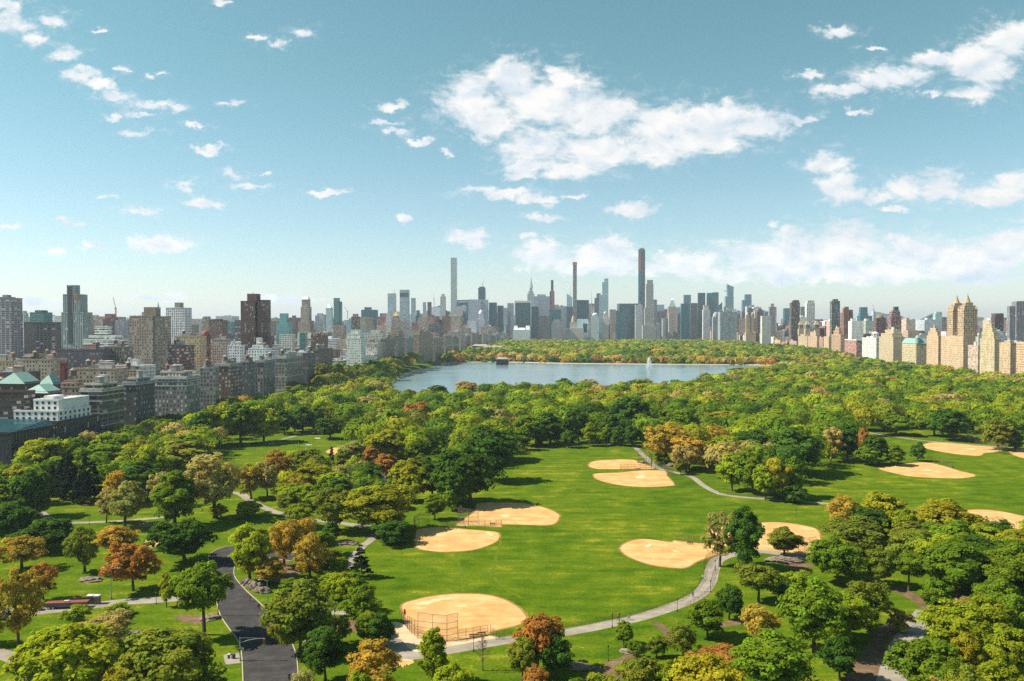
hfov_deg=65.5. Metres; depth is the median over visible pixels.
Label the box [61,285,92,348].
apartment tower
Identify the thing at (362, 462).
tree
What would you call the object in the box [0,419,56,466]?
glass wing
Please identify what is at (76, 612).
tree
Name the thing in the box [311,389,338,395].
tree
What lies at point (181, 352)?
apartment block
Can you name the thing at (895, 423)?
tree
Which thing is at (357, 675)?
tree
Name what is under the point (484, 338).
apartment building
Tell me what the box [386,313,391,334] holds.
office block
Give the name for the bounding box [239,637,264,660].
traffic signal
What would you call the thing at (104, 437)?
tree
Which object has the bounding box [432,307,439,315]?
office block
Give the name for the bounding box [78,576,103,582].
rock outcrop
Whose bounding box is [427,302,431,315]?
tower under construction
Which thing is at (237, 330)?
office tower
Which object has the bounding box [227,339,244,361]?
apartment block
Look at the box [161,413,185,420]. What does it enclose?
tree
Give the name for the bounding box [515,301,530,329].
office tower
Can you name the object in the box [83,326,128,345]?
apartment block
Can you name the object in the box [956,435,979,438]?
rock outcrop
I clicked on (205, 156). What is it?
sky
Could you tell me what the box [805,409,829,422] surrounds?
tree
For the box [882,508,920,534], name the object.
tree
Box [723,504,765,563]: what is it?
tree
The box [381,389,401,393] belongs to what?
tree
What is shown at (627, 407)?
tree
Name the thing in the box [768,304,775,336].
apartment tower
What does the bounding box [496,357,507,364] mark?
stone lodge
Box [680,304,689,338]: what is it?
office tower
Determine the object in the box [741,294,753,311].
office tower
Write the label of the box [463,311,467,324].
office tower
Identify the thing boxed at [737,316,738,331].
apartment building
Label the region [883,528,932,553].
tree
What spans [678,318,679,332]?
office tower
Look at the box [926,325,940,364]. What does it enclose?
apartment building
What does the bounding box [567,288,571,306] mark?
office tower
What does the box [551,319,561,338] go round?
apartment tower
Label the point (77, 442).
tree
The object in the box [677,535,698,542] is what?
dugout fence
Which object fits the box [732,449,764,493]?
tree
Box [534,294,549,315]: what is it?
office tower
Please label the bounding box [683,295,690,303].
office tower
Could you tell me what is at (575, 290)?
residential skyscraper
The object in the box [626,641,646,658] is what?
tree
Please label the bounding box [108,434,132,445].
tree
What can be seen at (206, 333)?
apartment building
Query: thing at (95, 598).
gate block
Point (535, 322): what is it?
office tower
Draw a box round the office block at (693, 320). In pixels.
[690,303,697,339]
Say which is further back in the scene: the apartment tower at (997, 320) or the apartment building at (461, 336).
the apartment building at (461, 336)
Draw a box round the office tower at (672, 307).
[667,298,677,332]
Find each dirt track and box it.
[842,619,904,680]
[869,581,943,613]
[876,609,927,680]
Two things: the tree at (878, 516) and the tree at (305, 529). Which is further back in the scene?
the tree at (878, 516)
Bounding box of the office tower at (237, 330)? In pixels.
[235,320,240,340]
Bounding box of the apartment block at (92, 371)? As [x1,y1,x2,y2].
[73,359,127,385]
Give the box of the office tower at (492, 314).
[489,303,496,326]
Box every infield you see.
[326,447,339,453]
[402,594,525,640]
[415,527,498,551]
[457,503,558,526]
[589,459,653,468]
[594,470,673,486]
[621,539,718,567]
[708,522,819,554]
[879,462,974,477]
[923,442,1001,455]
[967,510,1023,528]
[1010,449,1023,457]
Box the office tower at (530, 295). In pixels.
[527,279,534,306]
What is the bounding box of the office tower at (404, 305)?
[400,290,409,329]
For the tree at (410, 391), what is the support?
on the ground
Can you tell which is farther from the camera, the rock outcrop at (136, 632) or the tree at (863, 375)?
the tree at (863, 375)
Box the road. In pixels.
[209,546,327,680]
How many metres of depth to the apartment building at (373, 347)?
1213.68 m
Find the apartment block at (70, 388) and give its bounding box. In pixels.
[61,382,83,394]
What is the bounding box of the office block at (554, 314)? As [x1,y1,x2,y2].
[549,310,560,338]
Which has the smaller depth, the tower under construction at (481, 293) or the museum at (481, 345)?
the museum at (481, 345)
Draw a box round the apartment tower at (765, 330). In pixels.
[760,316,770,344]
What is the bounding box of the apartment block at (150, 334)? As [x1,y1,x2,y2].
[129,303,170,375]
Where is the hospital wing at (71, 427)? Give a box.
[50,413,100,443]
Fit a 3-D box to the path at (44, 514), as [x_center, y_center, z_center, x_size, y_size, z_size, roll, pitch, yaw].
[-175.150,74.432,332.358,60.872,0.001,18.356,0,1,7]
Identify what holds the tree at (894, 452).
on the ground
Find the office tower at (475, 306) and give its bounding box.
[468,299,487,325]
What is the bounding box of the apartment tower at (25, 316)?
[23,311,28,345]
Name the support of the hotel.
on the ground
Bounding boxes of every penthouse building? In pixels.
[13,395,90,420]
[33,395,88,409]
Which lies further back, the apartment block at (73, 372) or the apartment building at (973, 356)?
the apartment building at (973, 356)
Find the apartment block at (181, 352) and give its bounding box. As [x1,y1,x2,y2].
[168,338,194,370]
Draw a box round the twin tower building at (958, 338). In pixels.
[941,294,977,368]
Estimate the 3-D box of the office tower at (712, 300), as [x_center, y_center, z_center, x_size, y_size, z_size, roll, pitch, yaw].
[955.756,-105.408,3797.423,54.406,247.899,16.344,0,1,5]
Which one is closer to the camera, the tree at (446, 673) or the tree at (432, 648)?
the tree at (446, 673)
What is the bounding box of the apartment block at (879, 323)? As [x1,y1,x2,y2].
[873,314,885,335]
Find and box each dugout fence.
[459,625,487,637]
[479,519,501,525]
[620,463,649,469]
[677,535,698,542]
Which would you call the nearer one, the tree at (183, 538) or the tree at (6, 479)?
the tree at (183, 538)
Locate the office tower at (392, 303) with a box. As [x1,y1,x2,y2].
[388,293,395,318]
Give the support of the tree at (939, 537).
on the ground
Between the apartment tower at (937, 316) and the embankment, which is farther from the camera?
the apartment tower at (937, 316)
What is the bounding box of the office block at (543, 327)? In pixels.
[539,316,548,339]
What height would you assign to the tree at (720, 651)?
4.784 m
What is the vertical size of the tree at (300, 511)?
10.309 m
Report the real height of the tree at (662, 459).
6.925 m
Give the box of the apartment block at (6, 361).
[0,351,16,369]
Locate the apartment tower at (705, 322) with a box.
[702,305,709,339]
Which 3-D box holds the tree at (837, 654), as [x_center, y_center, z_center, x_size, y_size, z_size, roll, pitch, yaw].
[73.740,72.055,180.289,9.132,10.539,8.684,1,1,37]
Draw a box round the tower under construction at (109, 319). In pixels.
[103,314,117,334]
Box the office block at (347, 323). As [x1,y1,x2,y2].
[344,320,350,334]
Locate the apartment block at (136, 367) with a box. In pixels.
[99,359,138,368]
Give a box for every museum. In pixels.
[366,355,377,362]
[461,344,502,349]
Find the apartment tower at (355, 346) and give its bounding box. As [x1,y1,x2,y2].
[346,330,365,367]
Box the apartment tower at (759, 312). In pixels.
[756,309,762,341]
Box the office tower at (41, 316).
[30,310,52,321]
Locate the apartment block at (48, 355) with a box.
[45,349,54,357]
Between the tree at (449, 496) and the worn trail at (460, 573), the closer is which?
the worn trail at (460, 573)
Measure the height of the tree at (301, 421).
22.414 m
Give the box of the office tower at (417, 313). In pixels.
[416,310,419,321]
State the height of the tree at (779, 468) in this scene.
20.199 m
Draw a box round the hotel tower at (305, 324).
[298,297,312,332]
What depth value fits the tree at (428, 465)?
364.26 m
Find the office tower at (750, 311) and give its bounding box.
[747,308,753,317]
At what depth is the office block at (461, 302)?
4085.58 m
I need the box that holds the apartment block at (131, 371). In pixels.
[126,361,140,377]
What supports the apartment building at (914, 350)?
on the ground
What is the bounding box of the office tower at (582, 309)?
[577,300,588,319]
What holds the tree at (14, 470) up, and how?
on the ground
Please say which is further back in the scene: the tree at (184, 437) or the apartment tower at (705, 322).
the apartment tower at (705, 322)
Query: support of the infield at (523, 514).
on the infield edge at (514, 524)
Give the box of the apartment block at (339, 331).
[334,325,345,338]
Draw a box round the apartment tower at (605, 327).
[602,311,608,339]
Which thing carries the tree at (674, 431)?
on the ground
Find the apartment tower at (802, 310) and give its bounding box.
[800,307,804,316]
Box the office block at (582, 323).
[577,319,587,339]
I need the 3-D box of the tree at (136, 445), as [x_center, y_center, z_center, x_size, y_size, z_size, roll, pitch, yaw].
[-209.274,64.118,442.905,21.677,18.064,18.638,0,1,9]
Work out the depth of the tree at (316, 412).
601.35 m
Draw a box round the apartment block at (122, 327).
[115,320,129,345]
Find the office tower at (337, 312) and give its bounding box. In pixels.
[334,298,341,324]
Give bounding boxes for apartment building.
[79,375,124,433]
[121,370,155,425]
[153,363,200,417]
[200,358,218,409]
[202,330,210,364]
[214,355,242,401]
[242,354,254,397]
[255,352,275,400]
[275,349,302,393]
[302,345,314,385]
[313,343,332,371]
[332,357,345,367]
[366,339,381,359]
[381,334,394,358]
[394,328,404,356]
[404,335,412,365]
[413,328,432,363]
[433,336,442,361]
[443,334,451,352]
[452,336,458,349]
[458,332,464,350]
[465,334,470,346]
[470,331,475,345]
[476,333,481,343]
[482,333,487,343]
[488,334,495,342]
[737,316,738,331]
[788,339,797,345]
[798,321,819,346]
[808,330,819,347]
[819,336,823,347]
[824,335,830,349]
[831,326,847,352]
[845,337,861,357]
[862,332,880,358]
[879,327,903,361]
[902,335,926,364]
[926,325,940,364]
[968,342,979,373]
[980,320,1000,374]
[999,338,1015,375]
[1016,341,1023,373]
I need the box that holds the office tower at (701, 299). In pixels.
[697,293,704,338]
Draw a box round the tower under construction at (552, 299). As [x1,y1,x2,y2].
[550,280,554,309]
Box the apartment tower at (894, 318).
[888,307,900,329]
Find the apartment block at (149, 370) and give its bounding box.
[115,357,155,378]
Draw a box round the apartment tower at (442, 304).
[440,294,445,317]
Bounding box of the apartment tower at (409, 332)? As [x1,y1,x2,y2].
[405,330,415,337]
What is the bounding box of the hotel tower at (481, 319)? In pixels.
[477,310,484,332]
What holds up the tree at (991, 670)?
on the ground
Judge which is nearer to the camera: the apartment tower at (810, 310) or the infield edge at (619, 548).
the infield edge at (619, 548)
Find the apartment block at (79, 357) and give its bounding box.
[55,341,111,379]
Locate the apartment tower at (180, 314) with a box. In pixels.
[166,303,191,343]
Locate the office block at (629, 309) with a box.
[617,303,637,339]
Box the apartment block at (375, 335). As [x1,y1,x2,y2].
[366,330,385,341]
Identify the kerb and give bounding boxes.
[208,546,242,680]
[233,557,327,680]
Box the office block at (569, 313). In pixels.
[567,307,572,327]
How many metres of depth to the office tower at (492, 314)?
3782.80 m
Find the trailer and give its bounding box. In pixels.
[45,599,89,609]
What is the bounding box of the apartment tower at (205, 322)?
[202,316,210,331]
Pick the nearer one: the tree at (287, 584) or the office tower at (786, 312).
the tree at (287, 584)
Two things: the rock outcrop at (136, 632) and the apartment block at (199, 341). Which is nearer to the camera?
the rock outcrop at (136, 632)
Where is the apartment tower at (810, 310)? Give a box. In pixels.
[805,300,814,331]
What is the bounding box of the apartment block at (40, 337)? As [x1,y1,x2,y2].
[24,322,61,353]
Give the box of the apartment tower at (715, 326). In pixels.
[712,312,717,339]
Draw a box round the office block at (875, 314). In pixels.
[871,311,888,321]
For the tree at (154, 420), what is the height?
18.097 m
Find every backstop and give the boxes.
[414,512,430,530]
[418,612,457,640]
[458,506,480,525]
[637,450,651,467]
[798,537,816,556]
[995,442,1007,454]
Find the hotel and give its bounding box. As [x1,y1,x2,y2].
[513,326,530,339]
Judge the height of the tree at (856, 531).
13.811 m
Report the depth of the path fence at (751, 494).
375.93 m
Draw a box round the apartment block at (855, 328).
[848,318,862,339]
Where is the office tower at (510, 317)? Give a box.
[507,303,513,339]
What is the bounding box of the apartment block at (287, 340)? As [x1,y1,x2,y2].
[279,334,295,350]
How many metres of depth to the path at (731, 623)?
215.72 m
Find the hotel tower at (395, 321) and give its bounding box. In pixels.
[392,312,399,326]
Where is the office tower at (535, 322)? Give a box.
[531,307,538,338]
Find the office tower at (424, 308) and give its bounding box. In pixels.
[423,302,425,316]
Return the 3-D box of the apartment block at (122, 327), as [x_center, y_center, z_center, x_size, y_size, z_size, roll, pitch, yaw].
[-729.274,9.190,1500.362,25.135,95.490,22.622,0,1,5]
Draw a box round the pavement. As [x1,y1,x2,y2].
[223,653,240,664]
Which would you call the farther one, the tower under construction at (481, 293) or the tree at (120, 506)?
the tower under construction at (481, 293)
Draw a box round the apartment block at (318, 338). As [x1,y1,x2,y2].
[311,331,327,351]
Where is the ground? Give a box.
[0,359,1023,680]
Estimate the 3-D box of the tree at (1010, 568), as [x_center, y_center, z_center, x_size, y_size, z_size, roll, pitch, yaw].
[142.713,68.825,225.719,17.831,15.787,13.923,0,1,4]
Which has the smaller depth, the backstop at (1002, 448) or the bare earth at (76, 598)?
the bare earth at (76, 598)
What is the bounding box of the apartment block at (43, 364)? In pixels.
[16,350,66,380]
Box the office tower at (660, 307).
[657,305,663,310]
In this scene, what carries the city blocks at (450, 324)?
on the ground
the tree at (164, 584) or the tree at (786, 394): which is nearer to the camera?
the tree at (164, 584)
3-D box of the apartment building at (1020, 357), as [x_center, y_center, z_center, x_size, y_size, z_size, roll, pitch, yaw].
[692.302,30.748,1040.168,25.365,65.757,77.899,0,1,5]
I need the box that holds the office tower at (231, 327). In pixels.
[228,322,234,332]
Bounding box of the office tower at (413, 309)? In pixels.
[411,298,415,326]
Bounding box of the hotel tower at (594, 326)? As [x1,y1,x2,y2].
[591,313,598,339]
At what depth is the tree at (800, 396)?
756.91 m
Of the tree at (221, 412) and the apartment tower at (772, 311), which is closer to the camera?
the tree at (221, 412)
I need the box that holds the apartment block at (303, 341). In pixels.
[299,333,307,351]
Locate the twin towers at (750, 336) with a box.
[744,312,755,341]
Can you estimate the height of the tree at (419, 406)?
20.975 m
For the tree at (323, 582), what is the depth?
232.26 m
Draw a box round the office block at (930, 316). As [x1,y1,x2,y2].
[920,313,933,319]
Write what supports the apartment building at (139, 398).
on the ground
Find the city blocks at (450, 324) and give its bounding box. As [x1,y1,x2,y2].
[23,304,1021,359]
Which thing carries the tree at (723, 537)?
on the ground
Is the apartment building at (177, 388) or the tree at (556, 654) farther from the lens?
the apartment building at (177, 388)
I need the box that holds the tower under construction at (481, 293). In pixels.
[478,287,485,299]
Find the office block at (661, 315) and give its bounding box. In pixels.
[657,311,666,339]
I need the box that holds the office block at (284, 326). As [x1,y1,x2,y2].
[276,313,292,343]
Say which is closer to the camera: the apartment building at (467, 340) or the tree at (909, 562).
the tree at (909, 562)
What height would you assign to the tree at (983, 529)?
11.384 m
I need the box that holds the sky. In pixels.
[0,0,1023,322]
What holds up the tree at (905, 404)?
on the ground
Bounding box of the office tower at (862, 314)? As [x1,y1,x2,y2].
[857,307,871,320]
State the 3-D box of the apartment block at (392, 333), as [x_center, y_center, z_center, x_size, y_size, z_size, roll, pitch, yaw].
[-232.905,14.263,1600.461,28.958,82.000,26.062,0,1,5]
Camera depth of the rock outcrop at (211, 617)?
217.82 m
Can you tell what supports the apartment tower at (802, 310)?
on the ground
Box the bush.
[101,601,130,614]
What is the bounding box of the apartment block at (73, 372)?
[64,368,82,385]
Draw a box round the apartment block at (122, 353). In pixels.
[104,339,132,364]
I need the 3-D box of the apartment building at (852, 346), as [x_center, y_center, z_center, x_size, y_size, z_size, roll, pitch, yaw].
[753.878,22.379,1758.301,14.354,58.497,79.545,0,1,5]
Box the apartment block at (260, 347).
[248,338,271,360]
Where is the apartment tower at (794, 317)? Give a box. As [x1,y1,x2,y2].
[789,300,799,340]
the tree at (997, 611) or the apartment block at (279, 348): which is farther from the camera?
the apartment block at (279, 348)
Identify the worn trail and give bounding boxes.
[454,553,464,591]
[491,537,501,574]
[493,577,522,598]
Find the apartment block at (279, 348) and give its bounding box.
[271,346,289,355]
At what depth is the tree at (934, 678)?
160.32 m
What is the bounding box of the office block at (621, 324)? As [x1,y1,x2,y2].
[616,311,626,339]
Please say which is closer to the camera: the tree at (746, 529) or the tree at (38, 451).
the tree at (746, 529)
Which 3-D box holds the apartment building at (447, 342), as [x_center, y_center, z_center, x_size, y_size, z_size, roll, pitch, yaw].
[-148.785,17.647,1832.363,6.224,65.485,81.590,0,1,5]
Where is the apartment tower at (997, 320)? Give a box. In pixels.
[991,313,1003,330]
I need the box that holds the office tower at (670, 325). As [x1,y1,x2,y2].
[668,312,672,338]
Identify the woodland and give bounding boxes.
[0,338,1023,489]
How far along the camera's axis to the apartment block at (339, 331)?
1690.21 m
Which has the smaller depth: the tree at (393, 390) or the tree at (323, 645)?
the tree at (323, 645)
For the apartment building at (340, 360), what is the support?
on the ground
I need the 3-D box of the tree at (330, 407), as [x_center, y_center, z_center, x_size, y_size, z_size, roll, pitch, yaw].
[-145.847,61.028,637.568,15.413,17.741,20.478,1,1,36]
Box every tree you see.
[0,470,8,476]
[0,474,9,488]
[0,484,11,503]
[0,501,36,538]
[0,534,48,568]
[0,566,48,647]
[0,621,124,680]
[2,463,40,486]
[2,476,17,492]
[5,517,74,548]
[6,468,57,508]
[11,438,76,479]
[11,661,33,680]
[25,561,60,599]
[47,465,59,495]
[48,459,69,498]
[57,603,93,622]
[58,454,80,501]
[61,525,99,571]
[63,435,92,458]
[70,453,98,503]
[77,443,133,467]
[80,608,135,641]
[87,461,102,499]
[89,432,120,447]
[93,525,141,553]
[95,486,113,522]
[98,541,163,590]
[99,659,144,680]
[102,470,130,495]
[107,480,149,526]
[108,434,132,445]
[114,627,227,680]
[117,460,170,498]
[119,425,152,435]
[123,439,151,450]
[131,444,172,493]
[135,415,183,432]
[143,517,219,562]
[146,471,167,496]
[150,470,198,523]
[156,439,215,471]
[158,571,171,606]
[159,435,196,448]
[159,560,234,633]
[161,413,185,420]
[179,411,195,417]
[183,452,243,517]
[185,409,220,430]
[187,416,213,435]
[207,396,245,406]
[208,503,228,518]
[209,403,242,444]
[221,402,262,443]
[228,522,274,578]
[233,463,265,498]
[236,500,262,517]
[250,405,284,442]
[252,557,286,584]
[253,462,278,496]
[259,578,338,653]
[263,448,292,477]
[266,624,276,637]
[268,519,302,563]
[270,483,299,495]
[273,391,293,396]
[275,492,296,511]
[278,409,294,434]
[278,484,318,504]
[278,577,296,591]
[283,503,315,527]
[285,381,308,391]
[285,448,326,467]
[289,410,295,431]
[289,517,317,540]
[291,532,333,578]
[291,669,316,680]
[292,405,314,433]
[296,463,332,487]
[301,625,350,680]
[307,404,324,432]
[310,547,342,565]
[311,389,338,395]
[311,568,356,584]
[312,486,351,527]
[314,362,336,378]
[315,417,344,438]
[315,486,332,496]
[316,471,346,486]
[317,532,337,548]
[318,521,340,536]
[319,571,337,599]
[322,477,351,492]
[324,406,337,420]
[325,572,357,599]
[328,447,334,467]
[329,557,349,569]
[332,363,344,367]
[333,614,352,639]
[334,449,349,467]
[335,402,370,410]
[336,440,365,459]
[336,596,384,611]
[338,484,417,532]
[342,584,379,616]
[344,636,402,680]
[345,417,371,441]
[346,461,383,479]
[348,572,365,587]
[349,544,373,576]
[349,670,374,680]
[351,460,369,477]
[353,479,368,489]
[354,613,372,640]
[356,394,380,403]
[361,446,379,462]
[363,429,406,453]
[363,610,374,635]
[366,481,395,502]
[366,610,395,647]
[369,519,415,543]
[373,453,396,477]
[375,408,389,422]
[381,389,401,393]
[387,458,430,502]
[402,389,415,395]
[402,401,430,412]
[404,432,431,458]
[416,626,449,680]
[417,457,442,494]
[422,493,446,519]
[427,385,448,392]
[430,461,471,507]
[431,445,508,503]
[431,662,474,680]
[440,424,451,448]
[443,485,458,510]
[447,433,467,447]
[451,412,469,421]
[454,381,477,390]
[460,476,482,503]
[464,424,506,447]
[472,436,519,472]
[474,631,490,670]
[497,429,521,454]
[505,635,538,680]
[508,612,566,667]
[512,415,545,445]
[515,425,532,449]
[522,663,548,680]
[534,424,548,446]
[535,631,575,678]
[537,411,565,444]
[555,378,570,384]
[560,430,577,447]
[563,408,588,442]
[568,677,583,680]
[578,379,598,383]
[581,422,598,445]
[586,387,603,395]
[586,672,615,680]
[599,414,619,442]
[600,424,610,444]
[608,396,651,425]
[608,425,625,445]
[613,657,658,680]
[614,620,633,645]
[623,425,640,446]
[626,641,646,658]
[637,420,650,445]
[643,422,690,462]
[645,635,668,657]
[652,659,681,680]
[654,453,670,463]
[658,405,696,424]
[663,622,696,655]
[664,652,748,680]
[668,444,704,471]
[670,436,709,469]
[673,458,687,474]
[682,598,724,637]
[683,642,743,673]
[689,418,702,424]
[700,509,737,566]
[702,411,735,416]
[703,434,745,454]
[703,457,715,471]
[714,583,743,619]
[715,453,739,490]
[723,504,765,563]
[725,367,746,372]
[727,628,818,680]
[731,429,771,445]
[731,563,785,603]
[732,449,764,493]
[738,603,781,636]
[744,394,760,404]
[752,464,777,499]
[755,390,796,398]
[756,408,788,417]
[765,457,792,498]
[767,426,826,463]
[767,526,807,556]
[771,579,794,595]
[775,575,850,652]
[777,456,807,489]
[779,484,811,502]
[780,570,811,588]
[793,393,830,399]
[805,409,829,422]
[805,537,869,584]
[814,636,855,680]
[817,514,886,547]
[823,426,846,460]
[824,493,860,519]
[829,391,851,396]
[833,591,876,638]
[837,422,858,459]
[840,539,862,575]
[844,580,893,630]
[847,505,893,537]
[850,408,884,427]
[851,446,880,465]
[853,374,876,376]
[856,428,868,444]
[858,490,908,532]
[859,435,888,463]
[860,385,888,389]
[861,544,898,585]
[874,415,917,434]
[878,396,895,401]
[881,637,964,680]
[882,444,906,465]
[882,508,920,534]
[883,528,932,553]
[885,607,916,632]
[888,521,929,543]
[890,549,925,590]
[897,402,909,417]
[904,380,948,384]
[905,393,932,399]
[908,441,926,460]
[914,532,956,554]
[914,597,992,651]
[915,498,988,527]
[916,409,939,435]
[917,577,954,610]
[918,522,937,529]
[920,538,997,596]
[927,520,989,540]
[930,374,966,377]
[930,408,971,440]
[930,675,942,680]
[940,662,985,680]
[949,631,988,674]
[953,596,969,608]
[960,398,986,403]
[962,533,999,576]
[966,574,1021,615]
[966,593,1017,654]
[969,523,1002,540]
[974,407,999,413]
[974,656,1023,680]
[975,417,1018,449]
[980,518,1014,534]
[980,623,1023,676]
[981,538,1023,580]
[981,555,1023,596]
[991,534,1023,542]
[991,538,1023,546]
[995,529,1023,541]
[997,377,1023,381]
[998,592,1023,638]
[1007,432,1023,450]
[1016,519,1023,529]
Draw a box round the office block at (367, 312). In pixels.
[361,307,377,329]
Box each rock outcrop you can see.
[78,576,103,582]
[128,630,142,636]
[135,522,159,527]
[199,613,221,621]
[240,578,250,585]
[245,579,255,588]
[249,581,263,590]
[253,586,271,593]
[336,539,358,545]
[565,662,596,670]
[619,648,634,654]
[764,555,805,563]
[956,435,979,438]
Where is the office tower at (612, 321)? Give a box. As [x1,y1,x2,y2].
[610,309,615,339]
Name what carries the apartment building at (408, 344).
on the ground
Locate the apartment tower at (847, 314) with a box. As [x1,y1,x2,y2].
[842,307,852,338]
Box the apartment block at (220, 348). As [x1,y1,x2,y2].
[212,335,230,366]
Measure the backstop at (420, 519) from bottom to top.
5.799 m
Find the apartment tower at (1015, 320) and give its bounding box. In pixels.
[1007,301,1023,341]
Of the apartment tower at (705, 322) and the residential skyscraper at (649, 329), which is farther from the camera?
the residential skyscraper at (649, 329)
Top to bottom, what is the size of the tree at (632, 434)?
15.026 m
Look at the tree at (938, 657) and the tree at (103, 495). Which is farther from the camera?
the tree at (103, 495)
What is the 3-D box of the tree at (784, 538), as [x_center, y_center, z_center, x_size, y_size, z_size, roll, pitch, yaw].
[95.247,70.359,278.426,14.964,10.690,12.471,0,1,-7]
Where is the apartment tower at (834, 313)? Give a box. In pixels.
[830,299,839,335]
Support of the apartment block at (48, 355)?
on the ground
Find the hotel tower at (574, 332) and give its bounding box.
[567,316,583,339]
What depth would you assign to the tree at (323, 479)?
382.96 m
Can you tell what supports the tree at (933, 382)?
on the ground
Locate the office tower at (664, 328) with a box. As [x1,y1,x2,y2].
[662,318,667,339]
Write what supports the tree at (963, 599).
on the ground
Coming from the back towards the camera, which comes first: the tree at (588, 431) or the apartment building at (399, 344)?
the apartment building at (399, 344)
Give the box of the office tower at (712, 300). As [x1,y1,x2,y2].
[706,292,718,330]
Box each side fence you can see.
[407,616,417,635]
[441,520,464,527]
[490,625,511,638]
[928,456,951,465]
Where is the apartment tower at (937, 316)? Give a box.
[933,312,941,331]
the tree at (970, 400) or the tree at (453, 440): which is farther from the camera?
the tree at (970, 400)
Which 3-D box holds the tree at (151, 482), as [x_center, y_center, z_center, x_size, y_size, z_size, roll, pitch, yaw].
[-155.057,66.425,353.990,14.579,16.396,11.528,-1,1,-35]
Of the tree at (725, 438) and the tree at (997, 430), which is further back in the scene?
the tree at (997, 430)
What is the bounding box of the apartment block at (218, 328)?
[209,319,227,338]
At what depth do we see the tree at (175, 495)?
315.04 m
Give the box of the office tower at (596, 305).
[594,293,600,316]
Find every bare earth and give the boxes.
[70,594,80,599]
[85,499,95,505]
[173,615,201,624]
[271,560,299,581]
[336,616,356,631]
[394,659,413,666]
[580,665,621,680]
[781,563,814,569]
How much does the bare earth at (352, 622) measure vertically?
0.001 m
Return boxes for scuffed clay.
[413,596,455,604]
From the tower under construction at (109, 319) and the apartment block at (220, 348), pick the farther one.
the tower under construction at (109, 319)
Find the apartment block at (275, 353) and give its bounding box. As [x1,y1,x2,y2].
[246,350,278,358]
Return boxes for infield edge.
[400,593,527,641]
[413,527,500,551]
[456,502,560,526]
[587,459,654,468]
[592,470,674,486]
[618,539,719,568]
[707,522,821,546]
[878,462,976,478]
[923,442,1003,455]
[970,509,1022,515]
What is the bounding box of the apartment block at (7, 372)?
[0,366,40,379]
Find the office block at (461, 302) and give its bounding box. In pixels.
[457,300,467,311]
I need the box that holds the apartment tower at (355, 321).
[351,314,359,329]
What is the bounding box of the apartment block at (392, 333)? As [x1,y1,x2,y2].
[387,327,404,337]
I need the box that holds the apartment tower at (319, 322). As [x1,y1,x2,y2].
[315,313,324,332]
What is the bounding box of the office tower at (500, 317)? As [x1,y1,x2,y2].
[497,306,503,332]
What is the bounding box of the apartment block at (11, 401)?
[0,390,35,418]
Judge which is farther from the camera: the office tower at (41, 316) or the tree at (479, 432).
the office tower at (41, 316)
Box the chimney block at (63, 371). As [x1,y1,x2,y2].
[60,362,67,381]
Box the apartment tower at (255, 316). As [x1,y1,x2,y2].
[240,292,270,359]
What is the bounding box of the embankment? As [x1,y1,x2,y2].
[391,361,773,387]
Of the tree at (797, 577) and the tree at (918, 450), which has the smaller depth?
the tree at (797, 577)
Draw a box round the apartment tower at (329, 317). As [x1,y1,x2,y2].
[326,305,332,330]
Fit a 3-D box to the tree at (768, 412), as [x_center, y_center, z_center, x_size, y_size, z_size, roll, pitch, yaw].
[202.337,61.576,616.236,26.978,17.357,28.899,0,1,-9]
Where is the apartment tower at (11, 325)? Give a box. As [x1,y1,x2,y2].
[0,295,22,358]
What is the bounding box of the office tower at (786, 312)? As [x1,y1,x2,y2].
[783,308,789,322]
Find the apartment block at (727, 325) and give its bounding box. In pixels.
[718,312,736,340]
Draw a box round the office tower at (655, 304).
[653,299,656,338]
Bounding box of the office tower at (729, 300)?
[723,284,733,308]
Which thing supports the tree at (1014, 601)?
on the ground
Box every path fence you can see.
[512,565,704,633]
[686,569,714,604]
[727,492,785,497]
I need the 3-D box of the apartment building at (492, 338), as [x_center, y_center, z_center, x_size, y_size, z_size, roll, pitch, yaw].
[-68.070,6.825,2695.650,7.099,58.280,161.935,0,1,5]
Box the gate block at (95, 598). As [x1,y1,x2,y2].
[86,594,101,603]
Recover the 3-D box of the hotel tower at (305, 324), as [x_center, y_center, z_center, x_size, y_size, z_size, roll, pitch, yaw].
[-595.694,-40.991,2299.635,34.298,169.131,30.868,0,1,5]
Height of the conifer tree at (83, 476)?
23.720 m
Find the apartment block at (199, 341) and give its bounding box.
[174,330,206,373]
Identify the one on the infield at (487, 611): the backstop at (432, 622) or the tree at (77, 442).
the backstop at (432, 622)
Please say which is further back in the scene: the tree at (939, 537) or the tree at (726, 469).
the tree at (726, 469)
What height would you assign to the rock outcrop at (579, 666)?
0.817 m
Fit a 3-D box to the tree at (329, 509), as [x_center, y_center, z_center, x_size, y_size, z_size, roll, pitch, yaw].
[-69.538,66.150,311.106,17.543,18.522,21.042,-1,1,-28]
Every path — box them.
[0,648,32,680]
[1,596,178,614]
[38,512,163,523]
[233,492,370,527]
[275,432,320,440]
[324,609,399,645]
[347,532,378,567]
[387,549,808,658]
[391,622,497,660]
[564,443,622,444]
[604,622,672,666]
[633,446,910,509]
[721,613,762,626]
[869,432,1023,448]
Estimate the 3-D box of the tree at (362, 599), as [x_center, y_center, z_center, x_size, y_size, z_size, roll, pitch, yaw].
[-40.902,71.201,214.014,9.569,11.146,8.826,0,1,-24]
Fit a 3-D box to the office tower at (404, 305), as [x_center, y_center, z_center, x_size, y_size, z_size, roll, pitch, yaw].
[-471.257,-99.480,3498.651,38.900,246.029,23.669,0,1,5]
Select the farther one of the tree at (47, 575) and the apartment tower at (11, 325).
the apartment tower at (11, 325)
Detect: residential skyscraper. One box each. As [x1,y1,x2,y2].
[451,258,456,314]
[573,262,576,321]
[599,278,607,339]
[638,243,644,324]
[642,280,655,339]
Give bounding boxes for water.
[393,362,770,393]

